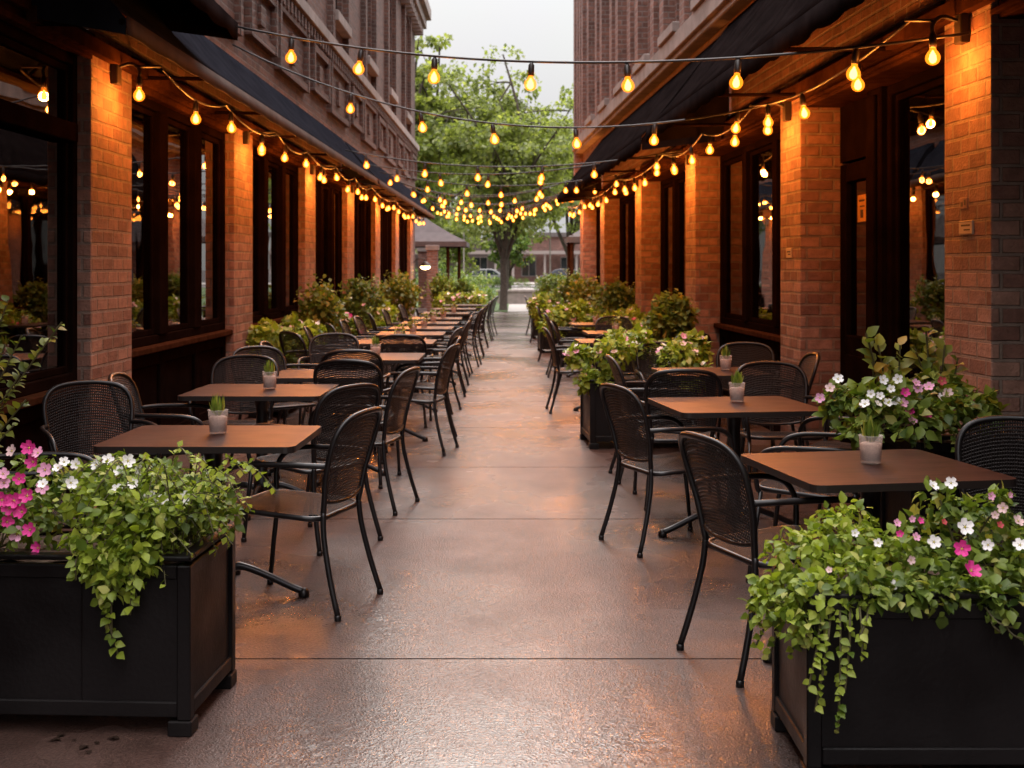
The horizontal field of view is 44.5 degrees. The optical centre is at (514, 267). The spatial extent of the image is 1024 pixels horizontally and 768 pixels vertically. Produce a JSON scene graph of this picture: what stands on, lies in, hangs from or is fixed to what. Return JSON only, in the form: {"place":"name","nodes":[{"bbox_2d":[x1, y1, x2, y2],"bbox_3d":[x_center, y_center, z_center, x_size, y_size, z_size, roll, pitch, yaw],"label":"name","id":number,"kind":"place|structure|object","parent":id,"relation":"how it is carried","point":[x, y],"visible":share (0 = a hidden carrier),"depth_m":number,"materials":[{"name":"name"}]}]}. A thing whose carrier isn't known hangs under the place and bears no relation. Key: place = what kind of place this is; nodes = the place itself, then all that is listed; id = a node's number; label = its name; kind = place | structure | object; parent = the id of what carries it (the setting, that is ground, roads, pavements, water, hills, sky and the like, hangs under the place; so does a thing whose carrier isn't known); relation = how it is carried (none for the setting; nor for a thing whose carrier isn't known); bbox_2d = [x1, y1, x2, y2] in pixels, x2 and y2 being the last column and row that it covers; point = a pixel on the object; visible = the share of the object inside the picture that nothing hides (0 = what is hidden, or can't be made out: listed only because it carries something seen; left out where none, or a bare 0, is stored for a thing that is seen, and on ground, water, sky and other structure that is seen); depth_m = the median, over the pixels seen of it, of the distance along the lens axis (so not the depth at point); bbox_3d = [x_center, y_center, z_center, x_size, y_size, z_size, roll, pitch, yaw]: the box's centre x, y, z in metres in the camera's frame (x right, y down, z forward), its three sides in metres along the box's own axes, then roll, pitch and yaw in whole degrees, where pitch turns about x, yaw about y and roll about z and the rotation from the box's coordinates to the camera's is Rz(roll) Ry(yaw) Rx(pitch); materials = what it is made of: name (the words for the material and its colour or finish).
{"place":"outdoors","nodes":[
{"label":"outdoors","id":0,"kind":"place"},
{"bbox_2d":[291,274,354,347],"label":"round shrub","id":1,"kind":"object","parent":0,"point":[322,305],"visible":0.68,"depth_m":15.41,"materials":[{"name":"green plant"}]},
{"bbox_2d":[338,273,390,329],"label":"round shrub","id":2,"kind":"object","parent":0,"point":[359,290],"visible":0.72,"depth_m":18.63,"materials":[{"name":"green plant"}]},
{"bbox_2d":[374,269,426,321],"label":"round shrub","id":3,"kind":"object","parent":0,"point":[402,288],"visible":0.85,"depth_m":22.75,"materials":[{"name":"green plant"}]},
{"bbox_2d":[415,238,499,275],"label":"street building","id":4,"kind":"structure","parent":0,"point":[481,257],"depth_m":131.00,"materials":[{"name":"brown brick"}]},
{"bbox_2d":[416,287,538,311],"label":"lawn","id":5,"kind":"structure","parent":0,"point":[496,309],"depth_m":53.62,"materials":[{"name":"green plant"}]},
{"bbox_2d":[415,33,457,197],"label":"shade tree","id":6,"kind":"object","parent":5,"relation":"on","point":[422,95],"visible":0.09,"depth_m":45.69,"materials":[{"name":"green plant"}]},
{"bbox_2d":[415,118,484,232],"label":"shade tree","id":7,"kind":"object","parent":5,"relation":"on","point":[438,217],"visible":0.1,"depth_m":68.61,"materials":[{"name":"green plant"}]},
{"bbox_2d":[415,202,489,275],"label":"shade tree","id":8,"kind":"object","parent":5,"relation":"on","point":[448,227],"visible":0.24,"depth_m":91.33,"materials":[{"name":"green plant"}]},
{"bbox_2d":[415,43,579,309],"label":"shade tree","id":9,"kind":"object","parent":5,"relation":"on","point":[515,146],"visible":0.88,"depth_m":43.21,"materials":[{"name":"green plant"}]},
{"bbox_2d":[482,227,538,287],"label":"shade tree","id":10,"kind":"object","parent":5,"relation":"on","point":[521,244],"visible":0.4,"depth_m":92.36,"materials":[{"name":"green plant"}]},
{"bbox_2d":[528,85,579,257],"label":"shade tree","id":11,"kind":"object","parent":5,"relation":"on","point":[571,229],"visible":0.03,"depth_m":53.60,"materials":[{"name":"green plant"}]},
{"bbox_2d":[415,0,576,237],"label":"sky","id":12,"kind":"structure","parent":0,"point":[543,30],"materials":[{"name":"white"}]},
{"bbox_2d":[0,312,1023,767],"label":"pavement","id":13,"kind":"structure","parent":0,"point":[518,612],"depth_m":5.26,"materials":[{"name":"concrete"}]},
{"bbox_2d":[0,451,98,529],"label":"armchair","id":14,"kind":"object","parent":13,"relation":"on","point":[65,454],"visible":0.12,"depth_m":5.66,"materials":[{"name":"black metal"}]},
{"bbox_2d":[40,380,161,519],"bbox_3d":[-2.221,1.065,6.657,0.583,0.889,0.654,0,0,-30],"label":"armchair","id":15,"kind":"object","parent":13,"relation":"on","point":[45,428],"visible":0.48,"depth_m":6.86,"materials":[{"name":"black metal"}]},
{"bbox_2d":[0,522,236,736],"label":"planter box","id":16,"kind":"object","parent":13,"relation":"on","point":[176,665],"visible":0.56,"depth_m":4.05,"materials":[{"name":"black paint"}]},
{"bbox_2d":[0,440,80,552],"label":"petunia","id":17,"kind":"object","parent":16,"relation":"in","point":[20,527],"visible":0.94,"depth_m":4.20,"materials":[{"name":"pink plant"}]},
{"bbox_2d":[56,463,179,658],"bbox_3d":[-1.328,0.948,4.109,0.477,0.593,0.338,0,0,34],"label":"trailing vine","id":18,"kind":"object","parent":16,"relation":"on","point":[109,572],"visible":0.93,"depth_m":4.01,"materials":[{"name":"green plant"}]},
{"bbox_2d":[36,450,244,547],"bbox_3d":[-1.304,0.796,4.309,0.749,0.337,0.428,0,0,0],"label":"flowering plant","id":19,"kind":"object","parent":16,"relation":"in","point":[70,479],"visible":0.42,"depth_m":4.29,"materials":[{"name":"green plant"}]},
{"bbox_2d":[48,440,277,587],"bbox_3d":[-1.190,0.822,4.227,0.756,0.433,0.567,0,0,0],"label":"trailing plant","id":20,"kind":"object","parent":16,"relation":"on","point":[197,495],"visible":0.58,"depth_m":4.14,"materials":[{"name":"green plant"}]},
{"bbox_2d":[108,372,228,506],"bbox_3d":[-2.073,1.065,7.448,0.654,0.889,0.583,0,0,-3],"label":"armchair","id":21,"kind":"object","parent":13,"relation":"on","point":[140,414],"visible":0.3,"depth_m":7.53,"materials":[{"name":"black metal"}]},
{"bbox_2d":[93,425,320,597],"bbox_3d":[-1.385,1.140,5.750,0.882,0.740,0.880,0,0,1],"label":"cafe table","id":22,"kind":"object","parent":13,"relation":"on","point":[257,439],"visible":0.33,"depth_m":5.68,"materials":[{"name":"brown wood"}]},
{"bbox_2d":[0,0,430,514],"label":"brick building","id":23,"kind":"structure","parent":13,"relation":"on","point":[157,246],"depth_m":10.36,"materials":[{"name":"brick"}]},
{"bbox_2d":[0,19,77,400],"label":"window","id":24,"kind":"structure","parent":23,"relation":"in","point":[39,126],"depth_m":7.42,"materials":[{"name":"black glass"}]},
{"bbox_2d":[110,62,161,101],"bbox_3d":[-2.535,-1.263,8.380,0.330,0.294,0.090,0,0,0],"label":"wall lamp","id":25,"kind":"object","parent":23,"relation":"attached to","point":[116,78],"visible":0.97,"depth_m":8.36,"materials":[{"name":"black metal"}]},
{"bbox_2d":[132,91,224,348],"bbox_3d":[-2.840,-0.350,10.415,0.140,1.880,3.210,0,0,0],"label":"window","id":26,"kind":"structure","parent":23,"relation":"in","point":[178,164],"depth_m":10.42,"materials":[{"name":"brown glass"}]},
{"bbox_2d":[121,0,237,40],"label":"awning","id":27,"kind":"object","parent":23,"relation":"attached to","point":[212,18],"visible":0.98,"depth_m":8.88,"materials":[{"name":"black fabric"}]},
{"bbox_2d":[26,0,377,184],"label":"awning","id":28,"kind":"object","parent":23,"relation":"attached to","point":[204,58],"visible":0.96,"depth_m":9.10,"materials":[{"name":"fabric"}]},
{"bbox_2d":[253,147,297,322],"bbox_3d":[-2.840,-0.350,14.475,0.140,1.880,3.210,0,0,0],"label":"window","id":29,"kind":"structure","parent":23,"relation":"in","point":[275,181],"depth_m":14.76,"materials":[{"name":"black glass"}]},
{"bbox_2d":[163,69,424,224],"bbox_3d":[-2.359,-1.200,20.570,0.101,0.278,24.342,0,0,0],"label":"string light","id":30,"kind":"object","parent":23,"relation":"hanging from","point":[196,120],"visible":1,"depth_m":12.82,"materials":[{"name":"yellow glass"}]},
{"bbox_2d":[316,176,341,302],"bbox_3d":[-2.840,-0.350,18.535,0.140,1.880,3.210,0,0,0],"label":"window","id":31,"kind":"structure","parent":23,"relation":"in","point":[328,195],"depth_m":18.96,"materials":[{"name":"black glass"}]},
{"bbox_2d":[354,194,370,286],"bbox_3d":[-2.840,-0.350,22.595,0.140,1.880,3.210,0,0,0],"label":"window","id":32,"kind":"structure","parent":23,"relation":"in","point":[362,208],"depth_m":23.02,"materials":[{"name":"black glass"}]},
{"bbox_2d":[380,207,391,287],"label":"window","id":33,"kind":"structure","parent":23,"relation":"in","point":[385,216],"depth_m":27.08,"materials":[{"name":"black glass"}]},
{"bbox_2d":[344,141,434,219],"bbox_3d":[-2.414,-1.652,26.550,0.571,0.724,13.700,0,0,0],"label":"awning","id":34,"kind":"object","parent":23,"relation":"attached to","point":[400,190],"visible":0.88,"depth_m":24.25,"materials":[{"name":"fabric"}]},
{"bbox_2d":[188,354,279,478],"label":"armchair","id":35,"kind":"object","parent":13,"relation":"on","point":[222,370],"visible":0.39,"depth_m":8.95,"materials":[{"name":"black metal"}]},
{"bbox_2d":[178,384,338,520],"bbox_3d":[-1.600,1.140,7.900,0.882,0.740,0.880,0,0,1],"label":"cafe table","id":36,"kind":"object","parent":13,"relation":"on","point":[261,395],"visible":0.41,"depth_m":7.86,"materials":[{"name":"brown wood"}]},
{"bbox_2d":[229,346,319,460],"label":"armchair","id":37,"kind":"object","parent":13,"relation":"on","point":[284,405],"visible":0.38,"depth_m":9.95,"materials":[{"name":"black wicker"}]},
{"bbox_2d":[249,352,319,417],"bbox_3d":[-2.490,1.230,13.750,0.388,0.560,2.308,0,0,0],"label":"planter box","id":38,"kind":"object","parent":13,"relation":"on","point":[252,415],"visible":0.06,"depth_m":12.61,"materials":[{"name":"black paint"}]},
{"bbox_2d":[246,311,331,368],"bbox_3d":[-2.512,0.817,13.678,0.832,0.680,2.423,0,0,0],"label":"flowering plant","id":39,"kind":"object","parent":38,"relation":"in","point":[268,330],"visible":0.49,"depth_m":13.38,"materials":[{"name":"green plant"}]},
{"bbox_2d":[279,331,316,422],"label":"armchair","id":40,"kind":"object","parent":13,"relation":"on","point":[289,352],"visible":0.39,"depth_m":12.31,"materials":[{"name":"black wicker"}]},
{"bbox_2d":[220,406,382,621],"bbox_3d":[-0.944,1.065,5.648,0.654,0.889,0.583,0,0,17],"label":"armchair","id":41,"kind":"object","parent":13,"relation":"on","point":[327,499],"visible":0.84,"depth_m":5.55,"materials":[{"name":"black metal"}]},
{"bbox_2d":[241,383,382,555],"bbox_3d":[-1.096,1.065,6.904,0.654,0.889,0.583,0,0,37],"label":"armchair","id":42,"kind":"object","parent":13,"relation":"on","point":[320,455],"visible":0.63,"depth_m":6.71,"materials":[{"name":"black metal"}]},
{"bbox_2d":[268,370,384,485],"bbox_3d":[-1.380,1.140,9.100,0.882,0.740,0.880,0,0,-1],"label":"cafe table","id":43,"kind":"object","parent":13,"relation":"on","point":[295,376],"visible":0.27,"depth_m":8.95,"materials":[{"name":"brown wood"}]},
{"bbox_2d":[297,333,359,424],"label":"armchair","id":44,"kind":"object","parent":13,"relation":"on","point":[333,344],"visible":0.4,"depth_m":11.95,"materials":[{"name":"black wicker"}]},
{"bbox_2d":[320,349,390,463],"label":"armchair","id":45,"kind":"object","parent":13,"relation":"on","point":[347,352],"visible":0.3,"depth_m":9.60,"materials":[{"name":"black metal"}]},
{"bbox_2d":[313,359,401,488],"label":"armchair","id":46,"kind":"object","parent":13,"relation":"on","point":[351,362],"visible":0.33,"depth_m":8.57,"materials":[{"name":"black metal"}]},
{"bbox_2d":[303,366,419,515],"bbox_3d":[-0.938,1.065,7.911,0.654,0.889,0.583,0,0,12],"label":"armchair","id":47,"kind":"object","parent":13,"relation":"on","point":[391,398],"visible":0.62,"depth_m":7.77,"materials":[{"name":"black metal"}]},
{"bbox_2d":[332,353,427,447],"bbox_3d":[-1.200,1.140,10.900,0.882,0.740,0.900,0,0,0],"label":"cafe table","id":48,"kind":"object","parent":13,"relation":"on","point":[402,357],"visible":0.2,"depth_m":10.88,"materials":[{"name":"brown wood"}]},
{"bbox_2d":[375,334,433,427],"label":"armchair","id":49,"kind":"object","parent":13,"relation":"on","point":[395,343],"visible":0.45,"depth_m":11.80,"materials":[{"name":"black wicker"}]},
{"bbox_2d":[373,343,459,455],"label":"armchair","id":50,"kind":"object","parent":13,"relation":"on","point":[436,396],"visible":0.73,"depth_m":10.22,"materials":[{"name":"black metal"}]},
{"bbox_2d":[389,336,460,437],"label":"armchair","id":51,"kind":"object","parent":13,"relation":"on","point":[457,339],"visible":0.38,"depth_m":11.19,"materials":[{"name":"black metal"}]},
{"bbox_2d":[415,217,469,303],"bbox_3d":[-2.950,-0.090,36.000,3.200,3.200,2.300,0,0,0],"label":"patio canopy","id":52,"kind":"object","parent":13,"relation":"on","point":[429,232],"visible":0.3,"depth_m":35.18,"materials":[{"name":"grey fabric"}]},
{"bbox_2d":[438,307,484,332],"bbox_3d":[-1.260,1.220,29.500,1.088,0.580,0.608,0,0,0],"label":"planter box","id":53,"kind":"object","parent":13,"relation":"on","point":[481,327],"visible":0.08,"depth_m":29.21,"materials":[{"name":"black paint"}]},
{"bbox_2d":[431,288,487,311],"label":"flowering plant","id":54,"kind":"object","parent":53,"relation":"in","point":[477,297],"visible":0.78,"depth_m":29.37,"materials":[{"name":"green plant"}]},
{"bbox_2d":[543,327,595,413],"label":"armchair","id":55,"kind":"object","parent":13,"relation":"on","point":[557,368],"visible":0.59,"depth_m":13.01,"materials":[{"name":"black metal"}]},
{"bbox_2d":[553,329,595,366],"bbox_3d":[0.940,1.225,19.000,0.728,0.570,0.608,0,0,-3],"label":"planter box","id":56,"kind":"object","parent":13,"relation":"on","point":[573,334],"visible":0.17,"depth_m":18.70,"materials":[{"name":"black paint"}]},
{"bbox_2d":[536,298,601,337],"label":"flowering plant","id":57,"kind":"object","parent":56,"relation":"in","point":[566,314],"visible":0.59,"depth_m":18.82,"materials":[{"name":"green plant"}]},
{"bbox_2d":[580,373,695,448],"bbox_3d":[1.050,1.220,10.765,0.908,0.580,0.678,0,0,-4],"label":"planter box","id":58,"kind":"object","parent":13,"relation":"on","point":[594,427],"visible":0.36,"depth_m":10.42,"materials":[{"name":"black paint"}]},
{"bbox_2d":[562,323,714,395],"bbox_3d":[1.061,0.777,10.703,1.328,0.630,0.918,0,0,0],"label":"flowering plant","id":59,"kind":"object","parent":58,"relation":"in","point":[621,344],"visible":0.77,"depth_m":10.50,"materials":[{"name":"green plant"}]},
{"bbox_2d":[605,354,698,483],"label":"armchair","id":60,"kind":"object","parent":13,"relation":"on","point":[613,362],"visible":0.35,"depth_m":8.82,"materials":[{"name":"black metal"}]},
{"bbox_2d":[599,383,738,557],"bbox_3d":[0.810,1.065,6.834,0.654,0.889,0.583,0,0,-22],"label":"armchair","id":61,"kind":"object","parent":13,"relation":"on","point":[641,417],"visible":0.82,"depth_m":6.71,"materials":[{"name":"black metal"}]},
{"bbox_2d":[635,341,705,455],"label":"armchair","id":62,"kind":"object","parent":13,"relation":"on","point":[639,370],"visible":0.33,"depth_m":10.54,"materials":[{"name":"black wicker"}]},
{"bbox_2d":[631,368,722,510],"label":"armchair","id":63,"kind":"object","parent":13,"relation":"on","point":[685,422],"visible":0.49,"depth_m":7.79,"materials":[{"name":"black metal"}]},
{"bbox_2d":[651,367,773,473],"bbox_3d":[1.460,1.140,9.320,0.882,0.740,0.879,0,0,-6],"label":"cafe table","id":64,"kind":"object","parent":13,"relation":"on","point":[724,374],"visible":0.16,"depth_m":9.29,"materials":[{"name":"brown wood"}]},
{"bbox_2d":[648,396,817,551],"bbox_3d":[1.240,1.140,7.080,0.882,0.740,0.880,0,0,-8],"label":"cafe table","id":65,"kind":"object","parent":13,"relation":"on","point":[733,412],"visible":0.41,"depth_m":7.02,"materials":[{"name":"brown wood"}]},
{"bbox_2d":[716,342,777,452],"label":"armchair","id":66,"kind":"object","parent":13,"relation":"on","point":[733,354],"visible":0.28,"depth_m":10.50,"materials":[{"name":"black wicker"}]},
{"bbox_2d":[725,352,819,461],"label":"armchair","id":67,"kind":"object","parent":13,"relation":"on","point":[803,363],"visible":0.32,"depth_m":9.22,"materials":[{"name":"black metal"}]},
{"bbox_2d":[676,431,873,687],"bbox_3d":[0.980,1.065,4.815,0.654,0.889,0.583,0,0,-20],"label":"armchair","id":68,"kind":"object","parent":13,"relation":"on","point":[752,534],"visible":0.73,"depth_m":4.70,"materials":[{"name":"black metal"}]},
{"bbox_2d":[737,361,830,511],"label":"armchair","id":69,"kind":"object","parent":13,"relation":"on","point":[746,432],"visible":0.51,"depth_m":8.30,"materials":[{"name":"black metal"}]},
{"bbox_2d":[572,0,1023,451],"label":"brick building","id":70,"kind":"structure","parent":13,"relation":"on","point":[911,143],"depth_m":9.61,"materials":[{"name":"brick"}]},
{"bbox_2d":[619,193,634,298],"bbox_3d":[2.018,-0.315,20.462,0.140,1.850,3.860,0,0,-3],"label":"window","id":71,"kind":"structure","parent":70,"relation":"in","point":[627,203],"depth_m":21.73,"materials":[{"name":"black glass"}]},
{"bbox_2d":[557,36,720,203],"bbox_3d":[1.413,-1.749,17.635,0.821,1.169,10.251,0,0,-3],"label":"awning","id":72,"kind":"object","parent":70,"relation":"attached to","point":[620,144],"visible":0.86,"depth_m":15.46,"materials":[{"name":"black fabric"}]},
{"bbox_2d":[660,171,685,302],"bbox_3d":[2.222,-0.315,16.217,0.140,1.850,3.440,0,0,-3],"label":"window","id":73,"kind":"structure","parent":70,"relation":"in","point":[673,189],"depth_m":16.77,"materials":[{"name":"black glass"}]},
{"bbox_2d":[661,151,690,174],"bbox_3d":[1.824,-1.203,14.176,0.330,0.294,0.090,0,0,-3],"label":"cable bracket","id":74,"kind":"object","parent":70,"relation":"attached to","point":[687,157],"visible":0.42,"depth_m":14.16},
{"bbox_2d":[345,149,682,180],"bbox_3d":[-0.113,-1.247,14.840,4.295,0.463,0.091,0,0,21],"label":"string light","id":75,"kind":"object","parent":74,"relation":"hanging from","point":[594,174],"visible":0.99,"depth_m":14.77,"materials":[{"name":"black"}]},
{"bbox_2d":[567,22,909,216],"bbox_3d":[1.580,-1.155,16.432,0.103,0.287,19.871,0,0,-3],"label":"string light","id":76,"kind":"object","parent":70,"relation":"hanging from","point":[858,85],"visible":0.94,"depth_m":10.54,"materials":[{"name":"yellow glass"}]},
{"bbox_2d":[720,131,780,334],"bbox_3d":[2.420,-0.315,12.087,0.140,1.850,3.630,0,0,-3],"label":"window","id":77,"kind":"structure","parent":70,"relation":"in","point":[750,175],"depth_m":12.57,"materials":[{"name":"black glass"}]},
{"bbox_2d":[749,102,790,134],"bbox_3d":[2.027,-1.203,9.951,0.330,0.294,0.090,0,0,-3],"label":"wall lamp","id":78,"kind":"object","parent":70,"relation":"attached to","point":[786,106],"visible":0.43,"depth_m":9.92,"materials":[{"name":"yellow glass"}]},
{"bbox_2d":[233,44,789,148],"bbox_3d":[-0.232,-1.548,10.769,5.170,1.099,0.093,0,0,21],"label":"string light","id":79,"kind":"object","parent":78,"relation":"hanging from","point":[653,139],"visible":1,"depth_m":10.65,"materials":[{"name":"black"}]},
{"bbox_2d":[646,0,995,143],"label":"awning","id":80,"kind":"object","parent":70,"relation":"attached to","point":[759,27],"visible":0.94,"depth_m":8.93,"materials":[{"name":"black fabric"}]},
{"bbox_2d":[840,159,865,448],"bbox_3d":[2.568,0.350,9.236,0.100,2.280,0.820,0,0,-3],"label":"door","id":81,"kind":"structure","parent":70,"relation":"in","point":[852,175],"depth_m":9.43,"materials":[{"name":"brown wood"}]},
{"bbox_2d":[887,63,944,409],"bbox_3d":[2.639,-0.175,7.682,0.125,2.130,1.690,0,0,-3],"label":"window","id":82,"kind":"structure","parent":70,"relation":"in","point":[916,103],"depth_m":8.12,"materials":[{"name":"black glass"}]},
{"bbox_2d":[904,13,969,64],"bbox_3d":[2.192,-1.203,6.515,0.330,0.294,0.090,0,0,-3],"label":"wall lamp","id":83,"kind":"object","parent":70,"relation":"attached to","point":[961,21],"visible":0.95,"depth_m":6.50,"materials":[{"name":"black metal"}]},
{"bbox_2d":[237,26,968,91],"bbox_3d":[0.186,-1.362,7.648,4.940,0.712,0.087,0,0,29],"label":"string light","id":84,"kind":"object","parent":83,"relation":"hanging from","point":[853,72],"visible":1,"depth_m":7.38,"materials":[{"name":"black"}]},
{"bbox_2d":[746,411,886,582],"bbox_3d":[1.509,1.065,6.103,0.654,0.889,0.583,0,0,24],"label":"armchair","id":85,"kind":"object","parent":13,"relation":"on","point":[779,490],"visible":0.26,"depth_m":5.98,"materials":[{"name":"black metal"}]},
{"bbox_2d":[797,378,913,514],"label":"armchair","id":86,"kind":"object","parent":13,"relation":"on","point":[825,443],"visible":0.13,"depth_m":7.42,"materials":[{"name":"black metal"}]},
{"bbox_2d":[741,449,1016,662],"bbox_3d":[1.385,1.140,4.870,0.882,0.740,0.880,0,0,-10],"label":"cafe table","id":87,"kind":"object","parent":13,"relation":"on","point":[853,472],"visible":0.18,"depth_m":4.77,"materials":[{"name":"brown wood"}]},
{"bbox_2d":[860,417,881,461],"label":"potted plant","id":88,"kind":"object","parent":87,"relation":"on","point":[870,450],"visible":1,"depth_m":4.90,"materials":[{"name":"beige"}]},
{"bbox_2d":[770,555,1023,767],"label":"planter box","id":89,"kind":"object","parent":13,"relation":"on","point":[924,690],"visible":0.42,"depth_m":3.65,"materials":[{"name":"black paint"}]},
{"bbox_2d":[737,491,924,733],"bbox_3d":[0.965,1.026,3.820,0.422,0.622,0.579,0,0,44],"label":"trailing vine","id":90,"kind":"object","parent":89,"relation":"hanging from","point":[788,581],"visible":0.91,"depth_m":3.73,"materials":[{"name":"green plant"}]},
{"bbox_2d":[825,475,1023,639],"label":"flowering plant","id":91,"kind":"object","parent":89,"relation":"in","point":[978,543],"visible":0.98,"depth_m":3.76,"materials":[{"name":"green plant"}]},
{"bbox_2d":[880,424,1023,563],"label":"planter box","id":92,"kind":"object","parent":13,"relation":"on","point":[892,503],"visible":0.14,"depth_m":5.74,"materials":[{"name":"black paint"}]},
{"bbox_2d":[811,364,1008,451],"bbox_3d":[1.841,0.652,5.824,0.957,0.394,0.518,0,0,0],"label":"flowering plant","id":93,"kind":"object","parent":92,"relation":"in","point":[915,400],"visible":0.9,"depth_m":5.75,"materials":[{"name":"green plant"}]},
{"bbox_2d":[857,326,968,408],"bbox_3d":[1.915,0.485,6.006,0.538,0.416,0.183,0,0,0],"label":"leafy shrub","id":94,"kind":"object","parent":92,"relation":"in","point":[943,350],"visible":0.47,"depth_m":6.01,"materials":[{"name":"green plant"}]},
{"bbox_2d":[936,415,1023,549],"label":"armchair","id":95,"kind":"object","parent":13,"relation":"on","point":[963,431],"visible":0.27,"depth_m":5.26,"materials":[{"name":"black metal"}]},
{"bbox_3d":[-2.460,1.260,5.475,0.328,0.500,0.558,0,0,0],"label":"planter box","id":96,"kind":"object","parent":13,"relation":"on","visible":0},
{"bbox_2d":[0,295,65,453],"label":"leafy shrub","id":97,"kind":"object","parent":96,"relation":"in","point":[24,367],"visible":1,"depth_m":5.50,"materials":[{"name":"green plant"}]},
{"bbox_2d":[589,276,634,315],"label":"round shrub","id":98,"kind":"object","parent":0,"point":[616,295],"visible":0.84,"depth_m":18.71,"materials":[{"name":"green plant"}]},
{"bbox_3d":[1.660,1.260,13.200,0.488,0.500,0.488,0,0,0],"label":"planter box","id":99,"kind":"object","parent":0,"visible":0},
{"bbox_2d":[642,288,699,340],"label":"round shrub","id":100,"kind":"object","parent":99,"relation":"in","point":[661,323],"visible":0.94,"depth_m":13.07,"materials":[{"name":"green plant"}]},
{"bbox_3d":[1.300,1.260,23.000,0.488,0.500,0.488,0,0,0],"label":"planter box","id":101,"kind":"object","parent":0,"visible":0},
{"bbox_2d":[565,273,600,306],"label":"round shrub","id":102,"kind":"object","parent":101,"relation":"in","point":[582,289],"visible":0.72,"depth_m":22.87,"materials":[{"name":"green plant"}]},
{"bbox_3d":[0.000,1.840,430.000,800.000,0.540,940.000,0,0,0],"label":"ground","id":103,"kind":"structure","parent":0,"visible":0},
{"bbox_2d":[510,232,579,281],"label":"street building","id":104,"kind":"structure","parent":103,"relation":"on","point":[537,267],"depth_m":132.00,"materials":[{"name":"brown brick"}]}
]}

